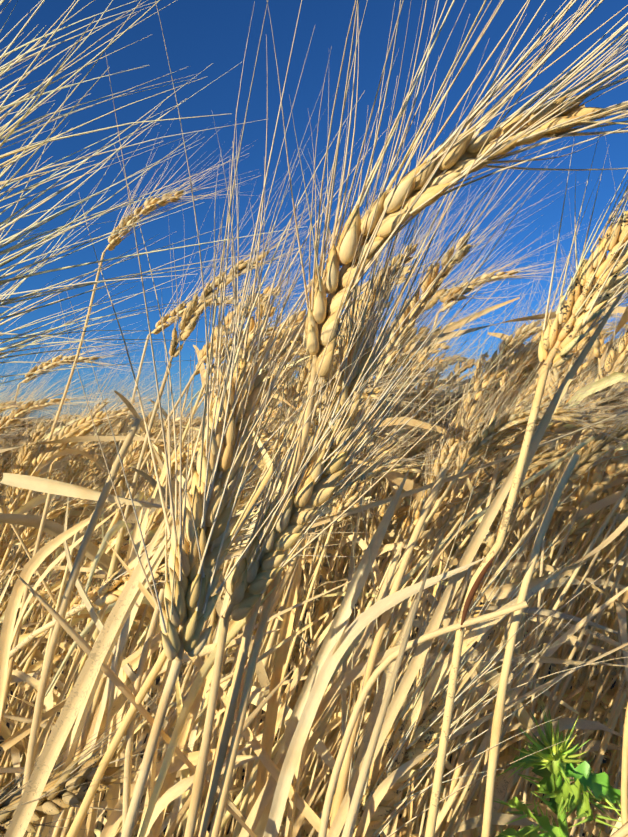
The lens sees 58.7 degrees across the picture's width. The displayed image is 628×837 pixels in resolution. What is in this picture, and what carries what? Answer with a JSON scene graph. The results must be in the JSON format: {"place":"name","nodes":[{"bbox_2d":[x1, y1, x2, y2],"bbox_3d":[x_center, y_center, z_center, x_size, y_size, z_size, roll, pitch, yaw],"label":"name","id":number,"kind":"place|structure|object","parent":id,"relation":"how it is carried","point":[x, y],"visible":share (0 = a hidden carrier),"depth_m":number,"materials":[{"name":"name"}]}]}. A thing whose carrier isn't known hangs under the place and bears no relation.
{"place":"outdoors","nodes":[
{"label":"outdoors","id":0,"kind":"place"},
{"bbox_2d":[0,631,161,750],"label":"wheat leaf","id":1,"kind":"object","parent":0,"point":[15,738],"visible":0.44,"depth_m":0.22,"materials":[{"name":"beige plant"}]},
{"bbox_2d":[0,473,177,509],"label":"wheat leaf","id":2,"kind":"object","parent":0,"point":[44,485],"visible":0.81,"depth_m":0.22,"materials":[{"name":"beige plant"}]},
{"bbox_2d":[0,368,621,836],"bbox_3d":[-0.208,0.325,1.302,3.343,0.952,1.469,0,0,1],"label":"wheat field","id":3,"kind":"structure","parent":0,"point":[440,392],"depth_m":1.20,"materials":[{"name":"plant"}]},
{"bbox_2d":[0,187,627,836],"bbox_3d":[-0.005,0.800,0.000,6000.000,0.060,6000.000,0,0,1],"label":"ground","id":4,"kind":"structure","parent":0,"point":[156,681],"depth_m":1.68,"materials":[{"name":"plant"}]},
{"bbox_2d":[0,346,143,433],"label":"wheat ear","id":5,"kind":"object","parent":4,"relation":"on","point":[18,413],"visible":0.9,"depth_m":0.62},
{"bbox_2d":[21,418,141,836],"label":"wheat stalk","id":6,"kind":"object","parent":4,"relation":"on","point":[41,693],"visible":0.92,"depth_m":0.19,"materials":[{"name":"beige plant"}]},
{"bbox_2d":[0,303,173,464],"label":"wheat ear","id":7,"kind":"object","parent":4,"relation":"on","point":[48,366],"visible":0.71,"depth_m":0.70},
{"bbox_2d":[0,0,193,148],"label":"wheat awns","id":8,"kind":"object","parent":4,"relation":"on","point":[2,68],"visible":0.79,"depth_m":0.14,"materials":[{"name":"beige plant"}]},
{"bbox_2d":[27,323,203,560],"bbox_3d":[-0.376,0.408,0.589,0.542,1.016,0.098,0,0,1],"label":"wheat ear","id":9,"kind":"object","parent":4,"relation":"on","point":[85,431],"visible":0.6,"depth_m":0.58},
{"bbox_2d":[0,76,242,409],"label":"wheat awns","id":10,"kind":"object","parent":4,"relation":"on","point":[19,345],"visible":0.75,"depth_m":0.20,"materials":[{"name":"beige plant"}]},
{"bbox_2d":[0,126,257,569],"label":"wheat ear","id":11,"kind":"object","parent":4,"relation":"on","point":[151,203],"visible":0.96,"depth_m":0.58},
{"bbox_2d":[0,0,265,244],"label":"wheat awns","id":12,"kind":"object","parent":4,"relation":"on","point":[35,145],"visible":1,"depth_m":0.13,"materials":[{"name":"beige plant"}]},
{"bbox_2d":[0,637,267,836],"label":"wheat ear","id":13,"kind":"object","parent":4,"relation":"on","point":[67,787],"visible":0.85,"depth_m":0.18},
{"bbox_2d":[0,0,306,345],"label":"wheat awns","id":14,"kind":"object","parent":4,"relation":"on","point":[12,238],"visible":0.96,"depth_m":0.13,"materials":[{"name":"beige plant"}]},
{"bbox_2d":[0,234,306,758],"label":"wheat ear","id":15,"kind":"object","parent":4,"relation":"on","point":[172,314],"visible":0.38,"depth_m":0.60},
{"bbox_2d":[66,463,277,836],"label":"wheat stalk","id":16,"kind":"object","parent":4,"relation":"on","point":[74,829],"visible":0.67,"depth_m":0.17,"materials":[{"name":"beige plant"}]},
{"bbox_2d":[9,359,389,659],"bbox_3d":[-0.334,0.386,0.310,0.751,0.832,0.084,0,0,12],"label":"wheat ear","id":17,"kind":"object","parent":4,"relation":"on","point":[110,590],"visible":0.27,"depth_m":0.24},
{"bbox_2d":[172,293,306,448],"bbox_3d":[-0.333,0.460,0.813,0.688,1.333,0.104,0,0,1],"label":"wheat ear","id":18,"kind":"object","parent":4,"relation":"on","point":[198,372],"visible":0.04,"depth_m":0.80},
{"bbox_2d":[58,0,422,836],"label":"wheat ear","id":19,"kind":"object","parent":4,"relation":"on","point":[204,524],"visible":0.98,"depth_m":0.15},
{"bbox_2d":[121,271,378,722],"bbox_3d":[-0.178,0.324,0.583,0.500,0.982,0.106,0,0,13],"label":"wheat ear","id":20,"kind":"object","parent":4,"relation":"on","point":[284,351],"visible":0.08,"depth_m":0.55},
{"bbox_2d":[133,315,393,836],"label":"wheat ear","id":21,"kind":"object","parent":4,"relation":"on","point":[271,481],"depth_m":0.75},
{"bbox_2d":[209,379,337,836],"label":"wheat stalk","id":22,"kind":"object","parent":4,"relation":"on","point":[236,736],"visible":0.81,"depth_m":0.17,"materials":[{"name":"beige plant"}]},
{"bbox_2d":[0,409,627,836],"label":"wheat leaves","id":23,"kind":"object","parent":4,"relation":"attached to","point":[110,699],"visible":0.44,"depth_m":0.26,"materials":[{"name":"beige plant"}]},
{"bbox_2d":[291,542,403,783],"bbox_3d":[0.004,0.118,0.241,0.073,0.127,0.008,0,0,-7],"label":"wheat leaf","id":24,"kind":"object","parent":23,"relation":"attached to","point":[317,732],"visible":0.54,"depth_m":0.24,"materials":[{"name":"plant"}]},
{"bbox_2d":[317,407,626,836],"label":"straw","id":25,"kind":"object","parent":23,"relation":"attached to","point":[393,753],"visible":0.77,"depth_m":0.20,"materials":[{"name":"beige plant"}]},
{"bbox_2d":[413,651,627,665],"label":"wheat leaf","id":26,"kind":"object","parent":23,"relation":"attached to","point":[488,657],"visible":0.65,"depth_m":0.26,"materials":[{"name":"plant"}]},
{"bbox_2d":[0,77,627,836],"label":"plants","id":27,"kind":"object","parent":4,"relation":"on","point":[510,419],"depth_m":0.41,"materials":[{"name":"plant"}]},
{"bbox_2d":[485,517,627,600],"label":"wheat leaf","id":28,"kind":"object","parent":27,"relation":"attached to","point":[505,591],"visible":0.83,"depth_m":0.30,"materials":[{"name":"plant"}]},
{"bbox_2d":[208,219,517,825],"bbox_3d":[-0.032,0.343,0.702,0.602,1.183,0.094,0,0,1],"label":"wheat ear","id":29,"kind":"object","parent":4,"relation":"on","point":[212,813],"visible":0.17,"depth_m":0.70},
{"bbox_2d":[184,2,571,836],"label":"wheat ear","id":30,"kind":"object","parent":4,"relation":"on","point":[312,488],"visible":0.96,"depth_m":0.17},
{"bbox_2d":[329,467,447,828],"bbox_3d":[-0.040,0.409,0.187,0.176,0.784,0.015,0,0,-3],"label":"wheat stalk","id":31,"kind":"object","parent":4,"relation":"on","point":[340,792],"visible":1,"depth_m":0.19,"materials":[{"name":"plant"}]},
{"bbox_2d":[196,0,627,836],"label":"wheat ear","id":32,"kind":"object","parent":4,"relation":"on","point":[454,156],"visible":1,"depth_m":0.15},
{"bbox_2d":[313,303,537,836],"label":"wheat ear","id":33,"kind":"object","parent":4,"relation":"on","point":[456,432],"visible":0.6,"depth_m":0.44},
{"bbox_2d":[359,214,594,560],"bbox_3d":[0.039,0.284,0.609,0.557,1.041,0.108,0,0,1],"label":"wheat ear","id":34,"kind":"object","parent":4,"relation":"on","point":[484,276],"visible":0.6,"depth_m":0.61},
{"bbox_2d":[356,288,625,742],"bbox_3d":[0.079,0.333,0.543,0.515,0.936,0.103,0,0,1],"label":"wheat ear","id":35,"kind":"object","parent":4,"relation":"on","point":[498,375],"visible":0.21,"depth_m":0.55},
{"bbox_2d":[421,249,627,686],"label":"wheat ear","id":36,"kind":"object","parent":4,"relation":"on","point":[514,428],"visible":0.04,"depth_m":0.66},
{"bbox_2d":[424,118,627,836],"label":"wheat ear","id":37,"kind":"object","parent":4,"relation":"on","point":[595,278],"visible":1,"depth_m":0.17},
{"bbox_2d":[427,330,627,683],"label":"wheat ear","id":38,"kind":"object","parent":4,"relation":"on","point":[566,427],"visible":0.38,"depth_m":0.38},
{"bbox_2d":[481,453,579,836],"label":"wheat stalk","id":39,"kind":"object","parent":4,"relation":"on","point":[497,724],"visible":0.96,"depth_m":0.19,"materials":[{"name":"beige plant"}]},
{"bbox_2d":[470,482,627,807],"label":"wheat ear","id":40,"kind":"object","parent":4,"relation":"on","point":[582,527],"visible":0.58,"depth_m":0.49},
{"bbox_2d":[494,705,621,836],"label":"thistle","id":41,"kind":"object","parent":4,"relation":"on","point":[553,765],"visible":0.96,"depth_m":0.28,"materials":[{"name":"green plant"}]},
{"bbox_2d":[0,0,627,418],"label":"sky","id":42,"kind":"structure","parent":0,"point":[198,34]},
{"bbox_2d":[3,409,626,674],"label":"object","id":43,"kind":"structure","parent":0,"point":[195,459],"depth_m":2.76,"materials":[{"name":"plant"}]},
{"bbox_2d":[225,410,627,559],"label":"wheat leaf","id":44,"kind":"object","parent":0,"point":[354,511],"visible":0.77,"depth_m":0.21,"materials":[{"name":"beige plant"}]},
{"bbox_2d":[460,556,494,630],"bbox_3d":[0.050,0.054,0.172,0.010,0.024,0.002,0,0,1],"label":"leaf","id":45,"kind":"object","parent":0,"point":[474,588],"visible":1,"depth_m":0.17,"materials":[{"name":"beige plant"}]},
{"bbox_2d":[436,642,627,743],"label":"wheat leaf","id":46,"kind":"object","parent":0,"point":[483,719],"visible":0.81,"depth_m":0.23,"materials":[{"name":"beige plant"}]},
{"bbox_2d":[497,281,627,534],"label":"wheat leaf","id":47,"kind":"object","parent":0,"point":[539,432],"visible":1,"depth_m":0.18,"materials":[{"name":"beige plant"}]}
]}

